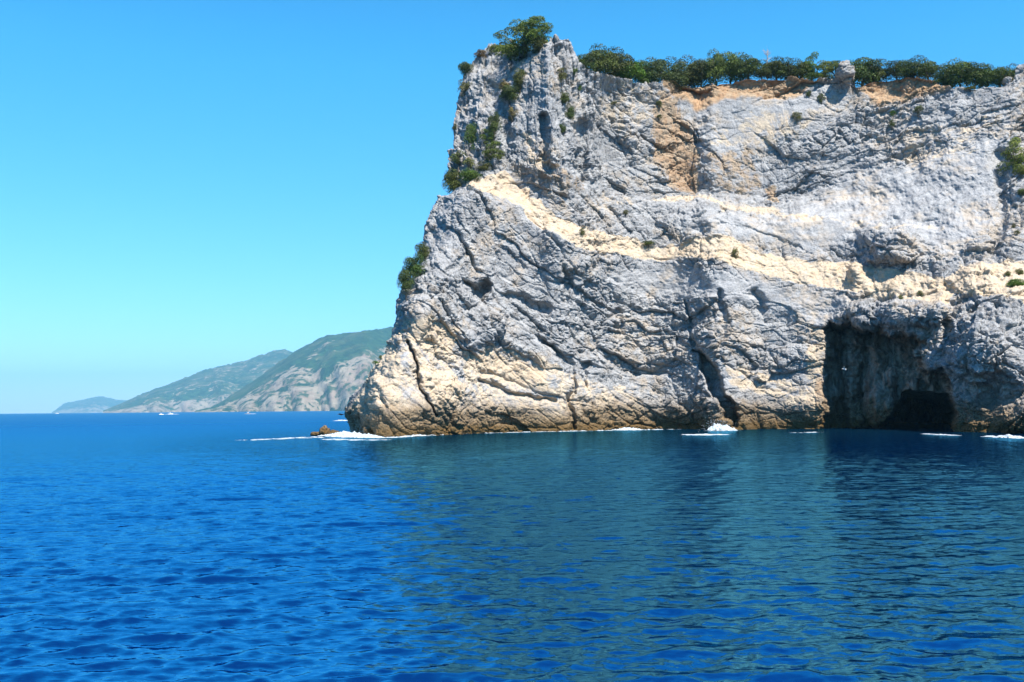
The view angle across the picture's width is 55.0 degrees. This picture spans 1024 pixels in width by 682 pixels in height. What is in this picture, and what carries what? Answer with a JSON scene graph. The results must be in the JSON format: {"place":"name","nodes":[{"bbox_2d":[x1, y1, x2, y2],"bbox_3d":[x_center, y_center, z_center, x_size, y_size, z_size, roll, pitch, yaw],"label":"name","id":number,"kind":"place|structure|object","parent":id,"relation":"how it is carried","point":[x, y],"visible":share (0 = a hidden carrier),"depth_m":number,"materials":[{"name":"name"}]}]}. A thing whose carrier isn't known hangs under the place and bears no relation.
{"place":"outdoors","nodes":[
{"label":"outdoors","id":0,"kind":"place"},
{"bbox_2d":[52,396,126,412],"bbox_3d":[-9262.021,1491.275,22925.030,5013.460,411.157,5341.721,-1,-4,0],"label":"hazy hill","id":1,"kind":"structure","parent":0,"point":[99,404],"depth_m":21604.79,"materials":[{"name":"blue"}]},
{"bbox_2d":[103,349,292,412],"bbox_3d":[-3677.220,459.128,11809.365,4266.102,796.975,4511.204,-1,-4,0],"label":"wooded hill","id":2,"kind":"structure","parent":0,"point":[206,388],"depth_m":10922.79,"materials":[{"name":"green plant"}]},
{"bbox_2d":[195,326,393,411],"bbox_3d":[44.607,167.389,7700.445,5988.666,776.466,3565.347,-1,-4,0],"label":"wooded hill","id":3,"kind":"structure","parent":0,"point":[328,373],"depth_m":6797.29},
{"bbox_2d":[0,411,1023,681],"bbox_3d":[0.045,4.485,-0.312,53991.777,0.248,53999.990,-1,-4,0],"label":"sea","id":4,"kind":"structure","parent":0,"point":[180,547],"depth_m":30.58,"materials":[{"name":"liquid"}]},
{"bbox_2d":[251,436,323,439],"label":"sea foam","id":5,"kind":"object","parent":4,"relation":"on","point":[288,438],"visible":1,"depth_m":155.70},
{"bbox_2d":[319,425,329,434],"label":"sea rock","id":6,"kind":"object","parent":4,"relation":"in","point":[324,430],"visible":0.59,"depth_m":174.69,"materials":[{"name":"stone"}]},
{"bbox_2d":[327,430,338,433],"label":"sea rock","id":7,"kind":"object","parent":4,"relation":"in","point":[331,431],"visible":0.46,"depth_m":173.56,"materials":[{"name":"stone"}]},
{"bbox_2d":[318,431,383,437],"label":"sea foam","id":8,"kind":"object","parent":4,"relation":"on","point":[343,434],"visible":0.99,"depth_m":161.15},
{"bbox_2d":[322,439,386,439],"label":"sea foam","id":9,"kind":"object","parent":4,"relation":"on","point":[346,439],"visible":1,"depth_m":147.11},
{"bbox_2d":[384,434,443,437],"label":"sea foam","id":10,"kind":"object","parent":4,"relation":"on","point":[409,436],"visible":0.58,"depth_m":159.42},
{"bbox_2d":[501,429,662,432],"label":"sea foam","id":11,"kind":"object","parent":4,"relation":"on","point":[582,430],"visible":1,"depth_m":186.69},
{"bbox_2d":[612,427,642,429],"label":"sea foam","id":12,"kind":"object","parent":4,"relation":"on","point":[627,428],"visible":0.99,"depth_m":190.43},
{"bbox_2d":[683,434,728,434],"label":"sea foam","id":13,"kind":"object","parent":4,"relation":"on","point":[705,434],"visible":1,"depth_m":153.04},
{"bbox_2d":[704,415,737,431],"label":"spray droplets","id":14,"kind":"object","parent":4,"relation":"on","point":[719,424],"visible":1,"depth_m":170.54,"materials":[{"name":"white liquid"}]},
{"bbox_2d":[707,423,735,430],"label":"sea spray","id":15,"kind":"object","parent":4,"relation":"on","point":[726,426],"visible":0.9,"depth_m":179.60,"materials":[{"name":"white liquid"}]},
{"bbox_2d":[980,434,1023,438],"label":"sea foam","id":16,"kind":"object","parent":4,"relation":"on","point":[1009,436],"visible":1,"depth_m":127.21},
{"bbox_2d":[0,0,1023,413],"label":"sky","id":17,"kind":"structure","parent":0,"point":[188,187],"materials":[{"name":"blue"}]},
{"bbox_2d":[338,34,1023,436],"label":"cliff","id":18,"kind":"structure","parent":0,"point":[844,214],"depth_m":198.75,"materials":[{"name":"stone"}]},
{"bbox_2d":[397,269,415,299],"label":"evergreen bush","id":19,"kind":"object","parent":18,"relation":"on","point":[404,280],"visible":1,"depth_m":177.34,"materials":[{"name":"green plant"}]},
{"bbox_2d":[402,253,427,282],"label":"evergreen bush","id":20,"kind":"object","parent":18,"relation":"on","point":[415,266],"visible":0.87,"depth_m":182.26,"materials":[{"name":"green plant"}]},
{"bbox_2d":[414,241,429,259],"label":"evergreen bush","id":21,"kind":"object","parent":18,"relation":"on","point":[422,247],"visible":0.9,"depth_m":189.38,"materials":[{"name":"green plant"}]},
{"bbox_2d":[441,167,462,193],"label":"evergreen bush","id":22,"kind":"object","parent":18,"relation":"on","point":[450,182],"visible":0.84,"depth_m":205.67,"materials":[{"name":"green plant"}]},
{"bbox_2d":[450,150,465,171],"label":"scrub bush","id":23,"kind":"object","parent":18,"relation":"on","point":[455,158],"visible":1,"depth_m":206.30,"materials":[{"name":"green plant"}]},
{"bbox_2d":[457,79,471,103],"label":"scrub bush","id":24,"kind":"object","parent":18,"relation":"on","point":[464,85],"visible":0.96,"depth_m":215.82,"materials":[{"name":"green plant"}]},
{"bbox_2d":[458,61,473,76],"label":"evergreen bush","id":25,"kind":"object","parent":18,"relation":"on","point":[464,66],"visible":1,"depth_m":218.74,"materials":[{"name":"green plant"}]},
{"bbox_2d":[462,157,475,168],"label":"scrub bush","id":26,"kind":"object","parent":18,"relation":"on","point":[470,161],"visible":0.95,"depth_m":204.16,"materials":[{"name":"green plant"}]},
{"bbox_2d":[463,122,476,149],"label":"evergreen bush","id":27,"kind":"object","parent":18,"relation":"on","point":[470,140],"visible":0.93,"depth_m":207.61,"materials":[{"name":"green plant"}]},
{"bbox_2d":[459,167,482,183],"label":"evergreen bush","id":28,"kind":"object","parent":18,"relation":"on","point":[472,174],"visible":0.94,"depth_m":200.30,"materials":[{"name":"green plant"}]},
{"bbox_2d":[473,49,486,57],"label":"scrub bush","id":29,"kind":"object","parent":18,"relation":"on","point":[479,53],"visible":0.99,"depth_m":220.84,"materials":[{"name":"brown plant"}]},
{"bbox_2d":[474,161,491,170],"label":"evergreen bush","id":30,"kind":"object","parent":18,"relation":"on","point":[479,167],"visible":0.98,"depth_m":202.06,"materials":[{"name":"green plant"}]},
{"bbox_2d":[479,128,494,147],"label":"bush","id":31,"kind":"object","parent":18,"relation":"on","point":[484,137],"visible":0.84,"depth_m":205.64,"materials":[{"name":"green plant"}]},
{"bbox_2d":[481,141,505,162],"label":"bush","id":32,"kind":"object","parent":18,"relation":"on","point":[491,151],"visible":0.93,"depth_m":202.87,"materials":[{"name":"green plant"}]},
{"bbox_2d":[487,111,502,135],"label":"evergreen bush","id":33,"kind":"object","parent":18,"relation":"on","point":[494,122],"visible":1,"depth_m":205.59,"materials":[{"name":"green plant"}]},
{"bbox_2d":[486,30,519,54],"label":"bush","id":34,"kind":"object","parent":18,"relation":"on","point":[492,47],"visible":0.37,"depth_m":221.14,"materials":[{"name":"green plant"}]},
{"bbox_2d":[498,79,510,90],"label":"scrub bush","id":35,"kind":"object","parent":18,"relation":"on","point":[503,83],"visible":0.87,"depth_m":208.15,"materials":[{"name":"green plant"}]},
{"bbox_2d":[499,85,519,106],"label":"evergreen bush","id":36,"kind":"object","parent":18,"relation":"on","point":[509,91],"visible":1,"depth_m":206.53,"materials":[{"name":"green plant"}]},
{"bbox_2d":[507,107,518,121],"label":"scrub bush","id":37,"kind":"object","parent":18,"relation":"on","point":[510,117],"visible":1,"depth_m":206.07,"materials":[{"name":"green plant"}]},
{"bbox_2d":[504,42,526,59],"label":"evergreen bush","id":38,"kind":"object","parent":18,"relation":"on","point":[511,54],"visible":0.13,"depth_m":217.15,"materials":[{"name":"green plant"}]},
{"bbox_2d":[493,19,539,61],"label":"pine tree","id":39,"kind":"object","parent":18,"relation":"on","point":[516,48],"visible":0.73,"depth_m":210.25,"materials":[{"name":"green plant"}]},
{"bbox_2d":[512,68,525,94],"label":"evergreen bush","id":40,"kind":"object","parent":18,"relation":"on","point":[517,75],"visible":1,"depth_m":206.94,"materials":[{"name":"green plant"}]},
{"bbox_2d":[526,36,547,54],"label":"evergreen bush","id":41,"kind":"object","parent":18,"relation":"on","point":[539,43],"visible":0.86,"depth_m":207.44,"materials":[{"name":"green plant"}]},
{"bbox_2d":[521,15,553,46],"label":"pine tree","id":42,"kind":"object","parent":18,"relation":"on","point":[545,27],"visible":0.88,"depth_m":207.84,"materials":[{"name":"green plant"}]},
{"bbox_2d":[557,67,567,87],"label":"scrub bush","id":43,"kind":"object","parent":18,"relation":"on","point":[562,75],"visible":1,"depth_m":203.90,"materials":[{"name":"green plant"}]},
{"bbox_2d":[559,124,566,134],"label":"evergreen bush","id":44,"kind":"object","parent":18,"relation":"on","point":[564,128],"visible":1,"depth_m":203.50,"materials":[{"name":"green plant"}]},
{"bbox_2d":[560,91,568,104],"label":"evergreen bush","id":45,"kind":"object","parent":18,"relation":"on","point":[564,98],"visible":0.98,"depth_m":204.43,"materials":[{"name":"green plant"}]},
{"bbox_2d":[564,104,574,118],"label":"evergreen bush","id":46,"kind":"object","parent":18,"relation":"on","point":[570,115],"visible":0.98,"depth_m":205.98,"materials":[{"name":"green plant"}]},
{"bbox_2d":[578,54,596,70],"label":"evergreen tree","id":47,"kind":"object","parent":18,"relation":"on","point":[586,62],"visible":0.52,"depth_m":210.57,"materials":[{"name":"green plant"}]},
{"bbox_2d":[584,43,618,87],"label":"evergreen tree","id":48,"kind":"object","parent":18,"relation":"on","point":[602,63],"visible":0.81,"depth_m":215.37,"materials":[{"name":"green plant"}]},
{"bbox_2d":[601,47,635,76],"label":"evergreen tree","id":49,"kind":"object","parent":18,"relation":"on","point":[620,56],"visible":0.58,"depth_m":219.81,"materials":[{"name":"green plant"}]},
{"bbox_2d":[613,60,645,83],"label":"evergreen bush","id":50,"kind":"object","parent":18,"relation":"on","point":[629,75],"visible":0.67,"depth_m":221.66,"materials":[{"name":"green plant"}]},
{"bbox_2d":[632,59,655,82],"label":"evergreen tree","id":51,"kind":"object","parent":18,"relation":"on","point":[645,78],"visible":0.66,"depth_m":224.40,"materials":[{"name":"green plant"}]},
{"bbox_2d":[642,240,655,247],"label":"scrub bush","id":52,"kind":"object","parent":18,"relation":"on","point":[648,242],"visible":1,"depth_m":211.71,"materials":[{"name":"green plant"}]},
{"bbox_2d":[638,57,673,82],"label":"evergreen tree","id":53,"kind":"object","parent":18,"relation":"on","point":[660,69],"visible":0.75,"depth_m":225.88,"materials":[{"name":"green plant"}]},
{"bbox_2d":[656,100,662,110],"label":"scrub bush","id":54,"kind":"object","parent":18,"relation":"on","point":[659,103],"visible":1,"depth_m":224.98,"materials":[{"name":"green plant"}]},
{"bbox_2d":[657,56,688,89],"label":"evergreen tree","id":55,"kind":"object","parent":18,"relation":"on","point":[677,70],"visible":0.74,"depth_m":228.88,"materials":[{"name":"green plant"}]},
{"bbox_2d":[674,55,704,87],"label":"evergreen tree","id":56,"kind":"object","parent":18,"relation":"on","point":[691,80],"visible":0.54,"depth_m":233.20,"materials":[{"name":"green plant"}]},
{"bbox_2d":[686,58,717,93],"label":"evergreen tree","id":57,"kind":"object","parent":18,"relation":"on","point":[702,64],"visible":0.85,"depth_m":231.82,"materials":[{"name":"green plant"}]},
{"bbox_2d":[704,48,727,85],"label":"evergreen tree","id":58,"kind":"object","parent":18,"relation":"on","point":[719,59],"visible":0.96,"depth_m":230.51,"materials":[{"name":"green plant"}]},
{"bbox_2d":[713,50,749,83],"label":"evergreen tree","id":59,"kind":"object","parent":18,"relation":"on","point":[731,61],"visible":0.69,"depth_m":230.92,"materials":[{"name":"green plant"}]},
{"bbox_2d":[731,248,738,257],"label":"scrub bush","id":60,"kind":"object","parent":18,"relation":"on","point":[735,251],"visible":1,"depth_m":202.13,"materials":[{"name":"green plant"}]},
{"bbox_2d":[732,54,764,80],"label":"evergreen tree","id":61,"kind":"object","parent":18,"relation":"on","point":[748,67],"visible":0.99,"depth_m":228.28,"materials":[{"name":"green plant"}]},
{"bbox_2d":[750,59,774,79],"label":"evergreen tree","id":62,"kind":"object","parent":18,"relation":"on","point":[765,72],"visible":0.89,"depth_m":229.07,"materials":[{"name":"green plant"}]},
{"bbox_2d":[764,50,771,78],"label":"bare tree","id":63,"kind":"object","parent":18,"relation":"on","point":[766,53],"visible":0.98,"depth_m":230.71,"materials":[{"name":"brown wood"}]},
{"bbox_2d":[761,56,787,79],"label":"evergreen tree","id":64,"kind":"object","parent":18,"relation":"on","point":[776,66],"visible":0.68,"depth_m":229.32,"materials":[{"name":"green plant"}]},
{"bbox_2d":[775,56,802,79],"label":"evergreen tree","id":65,"kind":"object","parent":18,"relation":"on","point":[788,72],"visible":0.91,"depth_m":227.82,"materials":[{"name":"green plant"}]},
{"bbox_2d":[791,112,802,119],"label":"scrub bush","id":66,"kind":"object","parent":18,"relation":"on","point":[795,114],"visible":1,"depth_m":222.81,"materials":[{"name":"green plant"}]},
{"bbox_2d":[791,60,813,78],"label":"evergreen tree","id":67,"kind":"object","parent":18,"relation":"on","point":[800,66],"visible":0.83,"depth_m":227.04,"materials":[{"name":"green plant"}]},
{"bbox_2d":[801,51,822,81],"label":"pine tree","id":68,"kind":"object","parent":18,"relation":"on","point":[812,75],"visible":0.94,"depth_m":226.84,"materials":[{"name":"green plant"}]},
{"bbox_2d":[817,93,825,103],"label":"scrub bush","id":69,"kind":"object","parent":18,"relation":"on","point":[820,96],"visible":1,"depth_m":224.03,"materials":[{"name":"green plant"}]},
{"bbox_2d":[816,60,835,78],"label":"pine tree","id":70,"kind":"object","parent":18,"relation":"on","point":[824,73],"visible":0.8,"depth_m":226.20,"materials":[{"name":"green plant"}]},
{"bbox_2d":[825,60,840,79],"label":"pine tree","id":71,"kind":"object","parent":18,"relation":"on","point":[835,63],"visible":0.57,"depth_m":226.38,"materials":[{"name":"green plant"}]},
{"bbox_2d":[850,57,884,86],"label":"evergreen tree","id":72,"kind":"object","parent":18,"relation":"on","point":[860,69],"visible":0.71,"depth_m":225.26,"materials":[{"name":"green plant"}]},
{"bbox_2d":[863,58,890,84],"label":"evergreen tree","id":73,"kind":"object","parent":18,"relation":"on","point":[881,71],"visible":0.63,"depth_m":225.83,"materials":[{"name":"green plant"}]},
{"bbox_2d":[880,60,903,80],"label":"evergreen tree","id":74,"kind":"object","parent":18,"relation":"on","point":[889,69],"visible":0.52,"depth_m":225.04,"materials":[{"name":"green plant"}]},
{"bbox_2d":[895,54,927,82],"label":"evergreen tree","id":75,"kind":"object","parent":18,"relation":"on","point":[906,69],"visible":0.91,"depth_m":219.81,"materials":[{"name":"green plant"}]},
{"bbox_2d":[913,105,923,116],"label":"scrub bush","id":76,"kind":"object","parent":18,"relation":"on","point":[917,108],"visible":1,"depth_m":212.50,"materials":[{"name":"green plant"}]},
{"bbox_2d":[914,58,942,79],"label":"evergreen tree","id":77,"kind":"object","parent":18,"relation":"on","point":[928,68],"visible":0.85,"depth_m":217.68,"materials":[{"name":"green plant"}]},
{"bbox_2d":[932,63,958,87],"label":"evergreen tree","id":78,"kind":"object","parent":18,"relation":"on","point":[938,77],"visible":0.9,"depth_m":214.14,"materials":[{"name":"green plant"}]},
{"bbox_2d":[939,57,980,87],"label":"evergreen tree","id":79,"kind":"object","parent":18,"relation":"on","point":[958,69],"visible":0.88,"depth_m":212.38,"materials":[{"name":"green plant"}]},
{"bbox_2d":[962,86,975,91],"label":"scrub bush","id":80,"kind":"object","parent":18,"relation":"on","point":[970,88],"visible":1,"depth_m":209.42,"materials":[{"name":"green plant"}]},
{"bbox_2d":[958,61,991,88],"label":"evergreen tree","id":81,"kind":"object","parent":18,"relation":"on","point":[971,80],"visible":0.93,"depth_m":211.24,"materials":[{"name":"green plant"}]},
{"bbox_2d":[976,63,998,88],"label":"evergreen tree","id":82,"kind":"object","parent":18,"relation":"on","point":[987,84],"visible":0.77,"depth_m":210.30,"materials":[{"name":"green plant"}]},
{"bbox_2d":[987,66,1014,87],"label":"evergreen tree","id":83,"kind":"object","parent":18,"relation":"on","point":[998,73],"visible":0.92,"depth_m":208.87,"materials":[{"name":"green plant"}]},
{"bbox_2d":[1001,76,1011,84],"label":"boulder","id":84,"kind":"object","parent":18,"relation":"on","point":[1005,79],"visible":1,"depth_m":207.29,"materials":[{"name":"stone"}]},
{"bbox_2d":[998,63,1018,86],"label":"evergreen tree","id":85,"kind":"object","parent":18,"relation":"on","point":[1006,67],"visible":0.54,"depth_m":208.20,"materials":[{"name":"green plant"}]},
{"bbox_2d":[996,136,1023,175],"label":"pine tree","id":86,"kind":"object","parent":18,"relation":"on","point":[1015,160],"visible":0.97,"depth_m":194.84,"materials":[{"name":"green plant"}]},
{"bbox_2d":[1005,278,1023,287],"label":"evergreen bush","id":87,"kind":"object","parent":18,"relation":"on","point":[1017,281],"visible":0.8,"depth_m":165.26,"materials":[{"name":"green plant"}]},
{"bbox_2d":[1015,268,1023,274],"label":"evergreen bush","id":88,"kind":"object","parent":18,"relation":"on","point":[1019,271],"visible":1,"depth_m":171.48,"materials":[{"name":"green plant"}]},
{"bbox_2d":[1016,167,1023,178],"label":"evergreen bush","id":89,"kind":"object","parent":18,"relation":"on","point":[1021,171],"visible":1,"depth_m":192.91,"materials":[{"name":"green plant"}]},
{"bbox_2d":[1017,188,1023,194],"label":"evergreen bush","id":90,"kind":"object","parent":18,"relation":"on","point":[1020,190],"visible":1,"depth_m":189.17,"materials":[{"name":"green plant"}]}
]}

